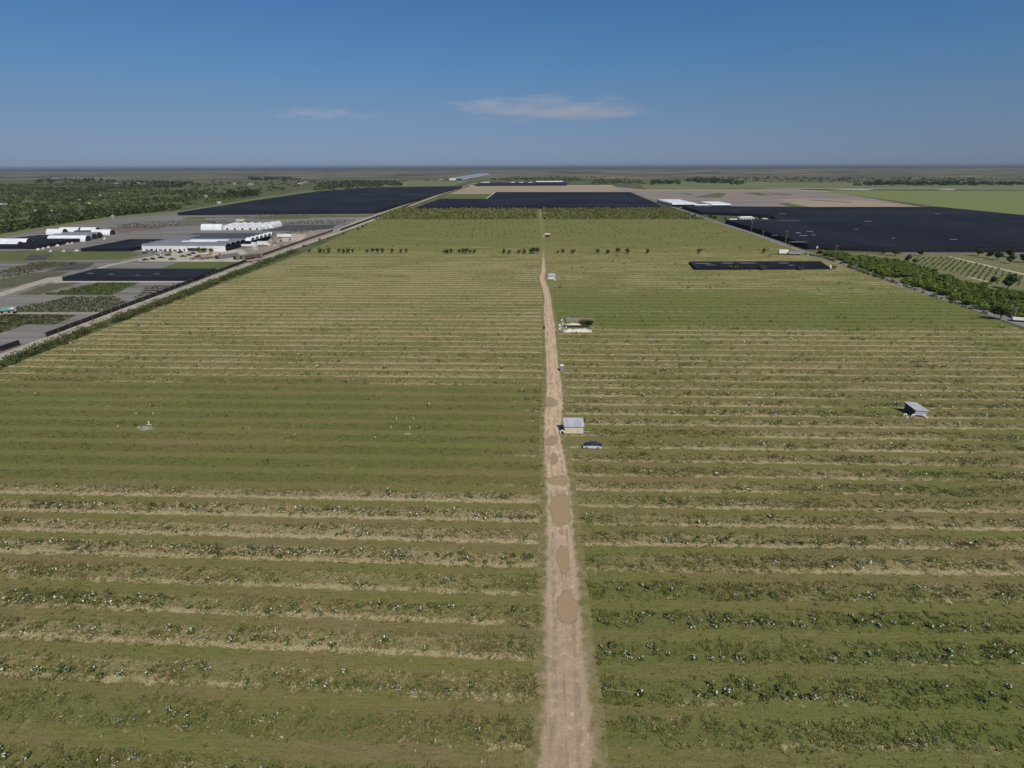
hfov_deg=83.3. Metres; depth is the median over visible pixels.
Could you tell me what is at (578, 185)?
path
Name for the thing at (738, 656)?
crop plant
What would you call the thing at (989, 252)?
dark tree
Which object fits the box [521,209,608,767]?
dirt track
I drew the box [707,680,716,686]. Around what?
crop plant
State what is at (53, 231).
hoop house
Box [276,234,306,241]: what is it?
yard
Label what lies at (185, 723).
crop plant
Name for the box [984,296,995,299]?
orchard tree
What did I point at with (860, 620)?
crop plant
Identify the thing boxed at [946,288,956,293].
orchard tree
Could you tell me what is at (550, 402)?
puddle
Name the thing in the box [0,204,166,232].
woodland
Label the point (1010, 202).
crop field
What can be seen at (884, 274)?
orchard tree
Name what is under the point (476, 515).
crop plants
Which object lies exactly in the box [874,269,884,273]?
orchard tree
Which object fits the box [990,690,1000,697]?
crop plant
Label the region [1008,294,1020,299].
orchard tree
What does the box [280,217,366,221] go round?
nursery bed
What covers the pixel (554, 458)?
puddle
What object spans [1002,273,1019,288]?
dark tree
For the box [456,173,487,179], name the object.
greenhouse
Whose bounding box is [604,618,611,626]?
crop plant
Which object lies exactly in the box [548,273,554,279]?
shed
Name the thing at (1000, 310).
dark tree
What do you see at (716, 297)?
field
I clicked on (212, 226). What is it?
hoop house
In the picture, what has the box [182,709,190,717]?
crop plant
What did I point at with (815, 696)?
crop plant
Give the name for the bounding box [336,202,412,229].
gravel road
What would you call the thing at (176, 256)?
yard
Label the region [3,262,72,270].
grass bed
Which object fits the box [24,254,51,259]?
nursery bed
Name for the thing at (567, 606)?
puddle
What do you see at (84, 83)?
sky
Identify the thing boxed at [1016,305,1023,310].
orchard tree
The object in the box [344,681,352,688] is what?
crop plant
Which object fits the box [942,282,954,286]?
orchard tree
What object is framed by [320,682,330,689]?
crop plant
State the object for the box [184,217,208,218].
grass bed
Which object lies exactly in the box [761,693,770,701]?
crop plant
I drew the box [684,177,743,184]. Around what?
tree line
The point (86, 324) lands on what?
gravel road
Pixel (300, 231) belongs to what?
nursery plants
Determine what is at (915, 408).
shed
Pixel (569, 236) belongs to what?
young trees
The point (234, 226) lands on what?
hoop house
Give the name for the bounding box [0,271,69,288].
grass bed
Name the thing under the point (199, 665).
crop plant
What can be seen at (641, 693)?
crop plant
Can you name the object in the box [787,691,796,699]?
crop plant
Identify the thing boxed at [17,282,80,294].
grass bed
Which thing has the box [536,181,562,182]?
greenhouse
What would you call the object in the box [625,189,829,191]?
path
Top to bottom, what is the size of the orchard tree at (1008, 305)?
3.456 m
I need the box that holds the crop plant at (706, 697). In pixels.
[702,692,711,699]
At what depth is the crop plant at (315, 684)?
76.72 m
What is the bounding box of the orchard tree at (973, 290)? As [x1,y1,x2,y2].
[969,288,979,292]
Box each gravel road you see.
[0,183,474,359]
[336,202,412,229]
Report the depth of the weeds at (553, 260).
385.47 m
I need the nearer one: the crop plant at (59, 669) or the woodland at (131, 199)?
the crop plant at (59, 669)
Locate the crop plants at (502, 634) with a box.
[0,476,1023,767]
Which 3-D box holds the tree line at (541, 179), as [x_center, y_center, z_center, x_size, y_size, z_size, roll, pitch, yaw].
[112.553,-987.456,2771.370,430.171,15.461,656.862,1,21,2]
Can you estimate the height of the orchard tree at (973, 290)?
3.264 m
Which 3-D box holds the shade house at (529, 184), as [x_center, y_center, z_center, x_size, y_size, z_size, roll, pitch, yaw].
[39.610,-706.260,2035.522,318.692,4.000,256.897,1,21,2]
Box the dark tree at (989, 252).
[984,249,994,258]
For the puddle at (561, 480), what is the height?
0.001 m
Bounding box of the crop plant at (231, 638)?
[226,635,233,642]
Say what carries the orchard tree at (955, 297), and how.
on the orchard ground at (963, 277)
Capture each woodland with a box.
[0,182,242,222]
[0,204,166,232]
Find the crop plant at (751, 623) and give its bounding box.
[747,619,755,625]
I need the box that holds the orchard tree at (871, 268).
[866,266,874,271]
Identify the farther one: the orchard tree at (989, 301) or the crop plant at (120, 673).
the orchard tree at (989, 301)
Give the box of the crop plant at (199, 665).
[197,660,205,669]
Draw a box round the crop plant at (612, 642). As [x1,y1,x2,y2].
[609,640,617,648]
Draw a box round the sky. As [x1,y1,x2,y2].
[0,0,1023,167]
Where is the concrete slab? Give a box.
[136,426,153,429]
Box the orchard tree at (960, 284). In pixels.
[954,282,966,286]
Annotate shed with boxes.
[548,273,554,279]
[563,417,583,434]
[903,401,929,417]
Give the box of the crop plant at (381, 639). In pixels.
[380,635,388,642]
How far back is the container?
431.12 m
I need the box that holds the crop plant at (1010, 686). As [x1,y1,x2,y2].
[1006,683,1014,689]
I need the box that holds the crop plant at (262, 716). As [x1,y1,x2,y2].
[259,714,266,720]
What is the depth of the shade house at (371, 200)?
1022.12 m
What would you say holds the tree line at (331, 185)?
on the ground at (647, 174)
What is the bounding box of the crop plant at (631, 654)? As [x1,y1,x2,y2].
[627,650,635,657]
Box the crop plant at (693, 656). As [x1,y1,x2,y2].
[690,654,698,660]
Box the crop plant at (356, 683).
[352,678,360,687]
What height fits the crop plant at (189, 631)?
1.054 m
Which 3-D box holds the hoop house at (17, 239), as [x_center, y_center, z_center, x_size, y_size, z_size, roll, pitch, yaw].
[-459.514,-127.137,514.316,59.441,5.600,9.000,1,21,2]
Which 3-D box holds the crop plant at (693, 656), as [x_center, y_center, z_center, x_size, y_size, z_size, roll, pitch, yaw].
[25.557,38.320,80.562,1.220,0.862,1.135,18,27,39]
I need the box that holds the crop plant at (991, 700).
[982,694,993,702]
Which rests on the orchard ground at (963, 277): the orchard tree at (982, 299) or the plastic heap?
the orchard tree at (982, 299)
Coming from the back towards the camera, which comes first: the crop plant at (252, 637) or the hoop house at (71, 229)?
the hoop house at (71, 229)
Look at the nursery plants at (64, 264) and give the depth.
416.11 m
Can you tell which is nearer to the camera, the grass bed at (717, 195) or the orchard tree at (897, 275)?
the orchard tree at (897, 275)
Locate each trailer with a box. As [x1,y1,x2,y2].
[241,244,256,246]
[245,257,268,261]
[277,234,291,237]
[788,252,801,254]
[1011,317,1023,321]
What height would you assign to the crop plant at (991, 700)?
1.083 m
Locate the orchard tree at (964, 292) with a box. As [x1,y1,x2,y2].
[960,290,971,294]
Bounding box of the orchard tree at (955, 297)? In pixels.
[948,295,960,299]
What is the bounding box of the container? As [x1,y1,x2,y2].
[245,254,260,258]
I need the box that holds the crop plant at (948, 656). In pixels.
[944,653,954,661]
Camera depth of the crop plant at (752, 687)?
75.87 m
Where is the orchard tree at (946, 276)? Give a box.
[942,274,954,278]
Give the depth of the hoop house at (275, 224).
650.67 m
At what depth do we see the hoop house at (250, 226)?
627.14 m
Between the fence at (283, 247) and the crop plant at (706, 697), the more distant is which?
the fence at (283, 247)
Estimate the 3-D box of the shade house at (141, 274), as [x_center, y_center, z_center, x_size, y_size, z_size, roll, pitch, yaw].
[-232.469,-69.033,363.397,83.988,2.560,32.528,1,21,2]
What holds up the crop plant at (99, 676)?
on the field at (264, 293)
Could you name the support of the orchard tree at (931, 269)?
on the orchard ground at (963, 277)
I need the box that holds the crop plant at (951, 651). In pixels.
[947,647,956,654]
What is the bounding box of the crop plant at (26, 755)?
[22,751,32,758]
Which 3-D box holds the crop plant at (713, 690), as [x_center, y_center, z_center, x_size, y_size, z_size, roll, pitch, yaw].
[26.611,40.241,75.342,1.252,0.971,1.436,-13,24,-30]
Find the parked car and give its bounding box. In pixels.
[583,441,601,448]
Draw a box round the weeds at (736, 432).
[0,294,1023,457]
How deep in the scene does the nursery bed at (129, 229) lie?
645.94 m
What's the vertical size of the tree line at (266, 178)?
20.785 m
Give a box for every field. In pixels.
[0,219,542,767]
[379,180,468,185]
[450,186,627,193]
[544,219,1023,767]
[641,181,1023,188]
[777,198,920,206]
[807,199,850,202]
[809,190,1023,214]
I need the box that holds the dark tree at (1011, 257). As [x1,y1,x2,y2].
[1006,254,1016,263]
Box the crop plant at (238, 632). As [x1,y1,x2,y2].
[236,627,243,633]
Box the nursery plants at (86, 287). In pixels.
[46,282,136,294]
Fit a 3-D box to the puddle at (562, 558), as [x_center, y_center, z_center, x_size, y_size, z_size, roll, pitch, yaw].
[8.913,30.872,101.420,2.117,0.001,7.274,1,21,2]
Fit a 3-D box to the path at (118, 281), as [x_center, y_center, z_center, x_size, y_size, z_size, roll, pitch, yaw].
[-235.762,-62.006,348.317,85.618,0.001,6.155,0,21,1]
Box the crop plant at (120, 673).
[114,669,124,676]
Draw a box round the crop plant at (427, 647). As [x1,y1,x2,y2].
[421,644,429,651]
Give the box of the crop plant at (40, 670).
[35,667,45,674]
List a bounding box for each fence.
[0,340,19,351]
[44,258,249,336]
[250,230,332,259]
[340,185,465,230]
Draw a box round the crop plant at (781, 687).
[777,684,785,692]
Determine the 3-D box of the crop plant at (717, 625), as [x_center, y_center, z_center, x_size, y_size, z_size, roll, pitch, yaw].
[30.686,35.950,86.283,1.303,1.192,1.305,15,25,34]
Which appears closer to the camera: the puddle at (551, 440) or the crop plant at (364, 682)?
the crop plant at (364, 682)
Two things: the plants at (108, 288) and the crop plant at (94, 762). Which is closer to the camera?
the crop plant at (94, 762)
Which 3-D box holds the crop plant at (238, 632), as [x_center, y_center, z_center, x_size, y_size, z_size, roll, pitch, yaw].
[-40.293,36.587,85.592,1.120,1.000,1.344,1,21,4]
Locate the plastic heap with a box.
[563,328,591,332]
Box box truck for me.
[257,241,270,245]
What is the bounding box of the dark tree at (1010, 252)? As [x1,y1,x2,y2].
[1005,249,1015,254]
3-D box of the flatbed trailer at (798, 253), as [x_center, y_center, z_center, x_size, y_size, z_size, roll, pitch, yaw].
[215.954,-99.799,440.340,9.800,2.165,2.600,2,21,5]
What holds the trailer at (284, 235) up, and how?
on the yard at (250, 250)
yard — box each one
[138,250,256,261]
[244,228,339,256]
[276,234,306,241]
[830,189,870,189]
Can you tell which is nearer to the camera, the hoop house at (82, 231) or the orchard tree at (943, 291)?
the orchard tree at (943, 291)
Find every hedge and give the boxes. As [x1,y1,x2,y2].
[0,248,299,370]
[805,252,895,282]
[895,282,987,313]
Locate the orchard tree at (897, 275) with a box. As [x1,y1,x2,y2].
[891,272,904,277]
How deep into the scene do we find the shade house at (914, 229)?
592.91 m
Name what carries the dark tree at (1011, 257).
on the orchard ground at (963, 277)
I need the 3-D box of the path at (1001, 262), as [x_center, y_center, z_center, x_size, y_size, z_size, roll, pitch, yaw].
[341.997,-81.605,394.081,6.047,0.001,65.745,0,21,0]
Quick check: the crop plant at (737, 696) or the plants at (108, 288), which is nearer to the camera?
the crop plant at (737, 696)
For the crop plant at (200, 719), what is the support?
on the field at (264, 293)
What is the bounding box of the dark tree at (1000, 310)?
[990,305,1011,319]
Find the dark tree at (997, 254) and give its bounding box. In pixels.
[993,250,1003,259]
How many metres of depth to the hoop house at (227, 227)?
628.15 m
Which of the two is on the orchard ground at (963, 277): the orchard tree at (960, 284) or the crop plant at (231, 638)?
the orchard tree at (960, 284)
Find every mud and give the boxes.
[547,475,567,485]
[556,589,577,624]
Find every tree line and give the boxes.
[34,177,115,183]
[121,179,200,187]
[222,188,260,198]
[248,176,300,180]
[313,179,403,190]
[489,177,583,180]
[592,178,645,183]
[650,179,680,184]
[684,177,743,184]
[853,180,1023,185]
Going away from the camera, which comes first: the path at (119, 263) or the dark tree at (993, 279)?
the dark tree at (993, 279)
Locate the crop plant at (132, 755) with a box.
[128,752,138,761]
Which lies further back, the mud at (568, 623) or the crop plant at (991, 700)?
the mud at (568, 623)
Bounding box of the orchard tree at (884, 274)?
[881,272,891,276]
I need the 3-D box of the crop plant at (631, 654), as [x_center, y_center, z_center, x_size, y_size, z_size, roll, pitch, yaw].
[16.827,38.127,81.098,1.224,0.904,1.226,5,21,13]
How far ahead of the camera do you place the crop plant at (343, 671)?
78.38 m
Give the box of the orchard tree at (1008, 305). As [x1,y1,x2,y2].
[996,303,1013,307]
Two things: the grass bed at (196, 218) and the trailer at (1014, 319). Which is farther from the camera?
the grass bed at (196, 218)
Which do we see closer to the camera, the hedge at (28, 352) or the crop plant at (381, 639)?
the crop plant at (381, 639)
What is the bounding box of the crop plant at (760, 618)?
[756,617,765,625]
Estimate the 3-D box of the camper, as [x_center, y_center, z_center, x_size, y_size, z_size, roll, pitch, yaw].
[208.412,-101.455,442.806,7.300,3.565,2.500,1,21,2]
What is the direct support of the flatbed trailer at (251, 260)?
on the nursery ground at (26, 334)
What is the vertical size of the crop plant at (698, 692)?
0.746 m
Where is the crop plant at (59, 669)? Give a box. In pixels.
[55,664,65,673]
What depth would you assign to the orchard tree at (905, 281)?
332.36 m
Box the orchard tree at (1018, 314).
[1009,312,1023,316]
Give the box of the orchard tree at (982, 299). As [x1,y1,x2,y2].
[972,297,985,301]
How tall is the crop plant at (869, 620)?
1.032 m
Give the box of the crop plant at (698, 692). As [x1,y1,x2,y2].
[695,689,702,696]
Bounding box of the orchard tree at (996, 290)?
[988,288,1006,292]
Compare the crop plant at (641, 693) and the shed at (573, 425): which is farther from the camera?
the shed at (573, 425)
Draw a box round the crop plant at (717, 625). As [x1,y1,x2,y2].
[712,620,719,627]
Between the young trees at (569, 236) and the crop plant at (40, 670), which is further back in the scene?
the young trees at (569, 236)
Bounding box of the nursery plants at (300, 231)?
[270,227,336,237]
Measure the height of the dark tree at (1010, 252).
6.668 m
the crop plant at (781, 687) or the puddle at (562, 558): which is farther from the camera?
the puddle at (562, 558)
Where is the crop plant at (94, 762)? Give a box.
[89,757,99,767]
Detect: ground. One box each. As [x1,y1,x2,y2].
[0,164,1023,368]
[0,212,379,353]
[394,204,684,217]
[619,187,912,207]
[807,251,1023,321]
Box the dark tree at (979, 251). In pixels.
[974,247,983,254]
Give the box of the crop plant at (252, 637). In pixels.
[249,633,259,640]
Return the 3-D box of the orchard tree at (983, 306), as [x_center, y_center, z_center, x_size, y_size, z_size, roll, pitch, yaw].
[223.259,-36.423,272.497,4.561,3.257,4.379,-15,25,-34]
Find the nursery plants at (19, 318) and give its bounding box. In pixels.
[0,314,72,331]
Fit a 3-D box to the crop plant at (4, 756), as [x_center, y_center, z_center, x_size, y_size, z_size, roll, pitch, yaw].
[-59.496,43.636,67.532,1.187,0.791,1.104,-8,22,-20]
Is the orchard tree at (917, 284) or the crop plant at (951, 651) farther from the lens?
the orchard tree at (917, 284)
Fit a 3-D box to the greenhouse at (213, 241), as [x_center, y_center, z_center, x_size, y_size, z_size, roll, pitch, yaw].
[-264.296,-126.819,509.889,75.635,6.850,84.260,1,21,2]
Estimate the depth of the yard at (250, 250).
523.01 m
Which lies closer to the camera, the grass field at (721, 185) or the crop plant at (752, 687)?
the crop plant at (752, 687)
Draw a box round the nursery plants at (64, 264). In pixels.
[0,214,353,299]
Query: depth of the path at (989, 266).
387.59 m
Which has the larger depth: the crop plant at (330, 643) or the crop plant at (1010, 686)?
the crop plant at (330, 643)
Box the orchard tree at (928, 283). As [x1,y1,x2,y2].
[924,282,937,288]
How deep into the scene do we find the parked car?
140.61 m
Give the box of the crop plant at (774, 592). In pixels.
[771,590,779,596]
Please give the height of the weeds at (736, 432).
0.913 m
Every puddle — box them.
[546,398,556,406]
[546,436,557,444]
[548,476,566,484]
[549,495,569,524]
[550,453,557,463]
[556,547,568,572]
[558,591,576,621]
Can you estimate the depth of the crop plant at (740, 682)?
76.49 m
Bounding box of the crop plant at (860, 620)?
[854,617,863,623]
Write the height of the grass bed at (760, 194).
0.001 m
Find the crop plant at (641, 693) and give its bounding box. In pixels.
[637,689,646,697]
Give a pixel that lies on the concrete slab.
(144, 427)
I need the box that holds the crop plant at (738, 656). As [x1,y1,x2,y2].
[736,652,743,660]
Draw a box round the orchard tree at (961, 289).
[957,287,968,291]
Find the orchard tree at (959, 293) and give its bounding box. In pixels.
[947,291,961,295]
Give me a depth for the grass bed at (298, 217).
789.68 m
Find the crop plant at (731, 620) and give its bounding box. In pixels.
[727,615,735,622]
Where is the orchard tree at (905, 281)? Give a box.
[902,279,911,283]
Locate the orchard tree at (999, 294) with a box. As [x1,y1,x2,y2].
[995,291,1007,296]
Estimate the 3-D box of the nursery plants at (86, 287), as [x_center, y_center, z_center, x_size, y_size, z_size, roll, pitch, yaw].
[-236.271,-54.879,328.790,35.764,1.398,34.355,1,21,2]
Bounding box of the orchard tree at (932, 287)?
[926,284,937,290]
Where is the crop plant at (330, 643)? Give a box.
[328,641,336,648]
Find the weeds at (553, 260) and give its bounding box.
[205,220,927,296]
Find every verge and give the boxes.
[0,187,363,237]
[883,251,1023,253]
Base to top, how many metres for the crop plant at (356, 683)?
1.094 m
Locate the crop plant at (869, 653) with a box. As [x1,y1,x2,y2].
[867,651,874,657]
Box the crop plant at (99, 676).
[94,671,105,679]
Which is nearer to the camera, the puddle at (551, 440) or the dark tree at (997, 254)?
the puddle at (551, 440)
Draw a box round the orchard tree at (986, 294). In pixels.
[980,291,995,297]
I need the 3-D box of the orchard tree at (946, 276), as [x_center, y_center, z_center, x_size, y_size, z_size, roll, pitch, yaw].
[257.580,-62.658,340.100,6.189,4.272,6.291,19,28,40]
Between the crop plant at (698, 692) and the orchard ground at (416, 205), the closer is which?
the crop plant at (698, 692)
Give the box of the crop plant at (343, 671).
[339,668,348,675]
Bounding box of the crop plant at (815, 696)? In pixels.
[810,692,819,699]
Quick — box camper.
[778,249,788,254]
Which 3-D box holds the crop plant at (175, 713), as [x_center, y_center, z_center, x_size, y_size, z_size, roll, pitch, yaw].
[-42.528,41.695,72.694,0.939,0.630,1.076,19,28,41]
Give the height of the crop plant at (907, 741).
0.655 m
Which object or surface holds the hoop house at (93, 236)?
on the nursery ground at (26, 334)
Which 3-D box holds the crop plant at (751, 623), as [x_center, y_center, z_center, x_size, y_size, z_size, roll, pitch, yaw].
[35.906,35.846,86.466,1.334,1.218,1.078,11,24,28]
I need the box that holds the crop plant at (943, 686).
[937,682,948,689]
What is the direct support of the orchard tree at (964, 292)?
on the orchard ground at (963, 277)
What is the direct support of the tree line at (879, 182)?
on the ground at (647, 174)
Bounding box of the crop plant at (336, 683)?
[333,679,342,688]
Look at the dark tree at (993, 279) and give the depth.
330.08 m
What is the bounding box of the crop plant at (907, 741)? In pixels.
[904,738,911,745]
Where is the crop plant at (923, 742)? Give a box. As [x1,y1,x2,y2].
[919,739,927,747]
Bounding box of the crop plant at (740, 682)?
[736,679,743,687]
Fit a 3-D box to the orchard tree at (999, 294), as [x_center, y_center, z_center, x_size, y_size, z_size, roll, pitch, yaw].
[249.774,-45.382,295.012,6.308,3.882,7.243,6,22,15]
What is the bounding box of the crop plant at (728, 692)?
[724,688,732,696]
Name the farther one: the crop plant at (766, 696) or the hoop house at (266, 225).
the hoop house at (266, 225)
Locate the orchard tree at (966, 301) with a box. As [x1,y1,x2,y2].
[960,298,974,304]
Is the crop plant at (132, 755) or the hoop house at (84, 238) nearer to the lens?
the crop plant at (132, 755)
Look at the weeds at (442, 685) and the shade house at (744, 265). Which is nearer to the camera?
the weeds at (442, 685)
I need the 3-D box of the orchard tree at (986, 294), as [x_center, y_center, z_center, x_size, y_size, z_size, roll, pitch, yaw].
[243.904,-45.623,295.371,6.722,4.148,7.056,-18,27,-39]
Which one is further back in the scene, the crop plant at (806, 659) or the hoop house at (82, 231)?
the hoop house at (82, 231)
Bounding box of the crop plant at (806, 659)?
[802,655,810,663]
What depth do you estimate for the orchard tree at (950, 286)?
313.74 m
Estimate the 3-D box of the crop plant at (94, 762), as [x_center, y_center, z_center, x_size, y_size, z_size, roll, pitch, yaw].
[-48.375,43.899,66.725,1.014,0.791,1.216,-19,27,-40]
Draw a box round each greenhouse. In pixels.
[141,232,274,250]
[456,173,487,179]
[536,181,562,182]
[657,199,695,206]
[699,201,730,205]
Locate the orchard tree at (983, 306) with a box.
[977,303,988,309]
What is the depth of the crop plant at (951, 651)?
81.26 m
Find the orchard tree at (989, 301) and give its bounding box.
[985,299,1000,303]
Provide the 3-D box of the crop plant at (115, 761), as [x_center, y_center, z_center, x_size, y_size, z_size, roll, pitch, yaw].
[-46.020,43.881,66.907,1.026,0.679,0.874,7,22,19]
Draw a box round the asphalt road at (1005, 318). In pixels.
[614,186,1023,326]
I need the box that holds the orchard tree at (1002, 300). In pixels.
[994,299,1007,303]
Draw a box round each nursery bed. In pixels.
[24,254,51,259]
[46,263,94,271]
[109,225,165,231]
[261,225,335,230]
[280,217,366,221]
[478,181,569,184]
[769,193,791,194]
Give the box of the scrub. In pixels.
[156,176,1022,197]
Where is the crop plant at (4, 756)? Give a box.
[0,751,10,760]
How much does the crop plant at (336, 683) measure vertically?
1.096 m
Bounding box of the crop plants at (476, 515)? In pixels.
[0,311,1023,767]
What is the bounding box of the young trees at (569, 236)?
[322,220,882,288]
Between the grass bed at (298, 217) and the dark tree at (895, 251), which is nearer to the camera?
the dark tree at (895, 251)
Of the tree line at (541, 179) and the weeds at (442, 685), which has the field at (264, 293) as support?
the weeds at (442, 685)
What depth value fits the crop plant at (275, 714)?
72.29 m
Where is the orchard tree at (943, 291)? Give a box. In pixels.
[936,288,949,294]
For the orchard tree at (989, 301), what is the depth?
281.10 m
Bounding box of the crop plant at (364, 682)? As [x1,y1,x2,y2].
[361,680,368,687]
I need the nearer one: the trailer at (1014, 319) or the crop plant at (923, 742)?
the crop plant at (923, 742)
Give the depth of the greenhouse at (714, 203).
944.91 m
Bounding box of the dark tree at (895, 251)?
[891,249,900,255]
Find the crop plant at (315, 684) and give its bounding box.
[312,678,322,687]
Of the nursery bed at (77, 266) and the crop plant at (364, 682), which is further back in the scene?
the nursery bed at (77, 266)
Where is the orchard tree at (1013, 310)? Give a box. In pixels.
[1006,307,1020,314]
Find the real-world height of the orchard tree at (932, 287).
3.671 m
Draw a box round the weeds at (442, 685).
[0,451,1023,767]
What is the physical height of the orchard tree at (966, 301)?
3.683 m
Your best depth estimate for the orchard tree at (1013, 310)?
263.02 m
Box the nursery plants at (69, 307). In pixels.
[16,295,126,311]
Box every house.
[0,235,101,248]
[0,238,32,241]
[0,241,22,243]
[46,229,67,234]
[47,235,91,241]
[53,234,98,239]
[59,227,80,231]
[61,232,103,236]
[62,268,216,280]
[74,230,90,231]
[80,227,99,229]
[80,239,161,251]
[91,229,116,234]
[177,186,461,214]
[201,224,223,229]
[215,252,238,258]
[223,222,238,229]
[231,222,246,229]
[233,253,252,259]
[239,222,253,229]
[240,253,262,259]
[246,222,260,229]
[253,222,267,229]
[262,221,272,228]
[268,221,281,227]
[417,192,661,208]
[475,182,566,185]
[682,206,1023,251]
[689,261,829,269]
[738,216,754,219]
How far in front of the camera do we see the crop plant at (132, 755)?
67.38 m
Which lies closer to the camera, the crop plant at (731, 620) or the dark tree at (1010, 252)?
the crop plant at (731, 620)
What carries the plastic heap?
on the field at (716, 297)
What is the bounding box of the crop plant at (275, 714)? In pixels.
[271,712,278,720]
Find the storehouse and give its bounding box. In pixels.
[694,204,710,205]
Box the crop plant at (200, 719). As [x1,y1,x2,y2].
[196,713,207,722]
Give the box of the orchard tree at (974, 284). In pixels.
[965,283,979,286]
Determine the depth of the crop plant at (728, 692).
75.14 m
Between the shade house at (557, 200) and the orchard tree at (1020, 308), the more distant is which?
the shade house at (557, 200)
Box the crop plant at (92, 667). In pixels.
[86,664,95,673]
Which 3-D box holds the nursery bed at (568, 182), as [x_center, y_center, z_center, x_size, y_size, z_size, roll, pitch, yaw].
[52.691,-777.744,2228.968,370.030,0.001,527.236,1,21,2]
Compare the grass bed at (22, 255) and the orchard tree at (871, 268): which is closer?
the orchard tree at (871, 268)
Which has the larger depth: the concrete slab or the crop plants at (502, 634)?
the concrete slab
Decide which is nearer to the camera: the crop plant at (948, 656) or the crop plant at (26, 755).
the crop plant at (26, 755)
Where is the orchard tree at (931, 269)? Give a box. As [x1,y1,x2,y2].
[927,267,938,271]
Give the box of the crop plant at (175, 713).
[170,710,179,717]
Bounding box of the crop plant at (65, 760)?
[61,755,71,763]
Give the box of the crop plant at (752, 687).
[746,683,756,692]
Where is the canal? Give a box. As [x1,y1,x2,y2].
[767,188,932,188]
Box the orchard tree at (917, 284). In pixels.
[912,281,923,286]
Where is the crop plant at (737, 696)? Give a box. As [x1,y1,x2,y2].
[732,692,742,699]
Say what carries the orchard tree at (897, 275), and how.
on the orchard ground at (963, 277)
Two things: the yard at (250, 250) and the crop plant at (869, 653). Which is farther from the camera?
the yard at (250, 250)
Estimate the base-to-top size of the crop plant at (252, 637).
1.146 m
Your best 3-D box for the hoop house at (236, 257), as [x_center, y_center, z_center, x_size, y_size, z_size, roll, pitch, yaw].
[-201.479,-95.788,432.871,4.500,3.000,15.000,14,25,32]
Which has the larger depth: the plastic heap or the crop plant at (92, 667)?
the plastic heap
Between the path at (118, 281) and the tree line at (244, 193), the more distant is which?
the tree line at (244, 193)
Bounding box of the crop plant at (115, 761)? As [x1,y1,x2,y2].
[111,758,119,765]
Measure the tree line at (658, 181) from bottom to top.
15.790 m
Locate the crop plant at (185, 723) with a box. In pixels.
[181,718,191,730]
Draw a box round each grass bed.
[0,250,147,260]
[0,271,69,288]
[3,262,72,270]
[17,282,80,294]
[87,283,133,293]
[164,262,245,268]
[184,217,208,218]
[266,215,372,218]
[438,194,489,198]
[696,193,724,197]
[744,193,767,195]
[778,203,805,206]
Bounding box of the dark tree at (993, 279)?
[990,276,997,283]
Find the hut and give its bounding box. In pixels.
[0,307,13,314]
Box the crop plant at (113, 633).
[111,629,119,635]
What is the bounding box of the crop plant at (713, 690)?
[710,687,719,696]
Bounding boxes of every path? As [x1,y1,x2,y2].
[0,276,61,296]
[14,313,96,313]
[54,281,183,281]
[94,258,143,268]
[470,185,612,185]
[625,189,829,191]
[948,256,1023,274]
[976,258,1023,267]
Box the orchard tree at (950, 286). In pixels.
[944,284,957,288]
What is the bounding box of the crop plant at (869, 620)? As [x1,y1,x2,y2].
[863,618,873,624]
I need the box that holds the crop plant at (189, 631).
[186,627,194,634]
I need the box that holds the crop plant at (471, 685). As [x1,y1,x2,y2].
[467,681,476,687]
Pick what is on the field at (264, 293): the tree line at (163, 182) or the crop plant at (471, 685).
the crop plant at (471, 685)
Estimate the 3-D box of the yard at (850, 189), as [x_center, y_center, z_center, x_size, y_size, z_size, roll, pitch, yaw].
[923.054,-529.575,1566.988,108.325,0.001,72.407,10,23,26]

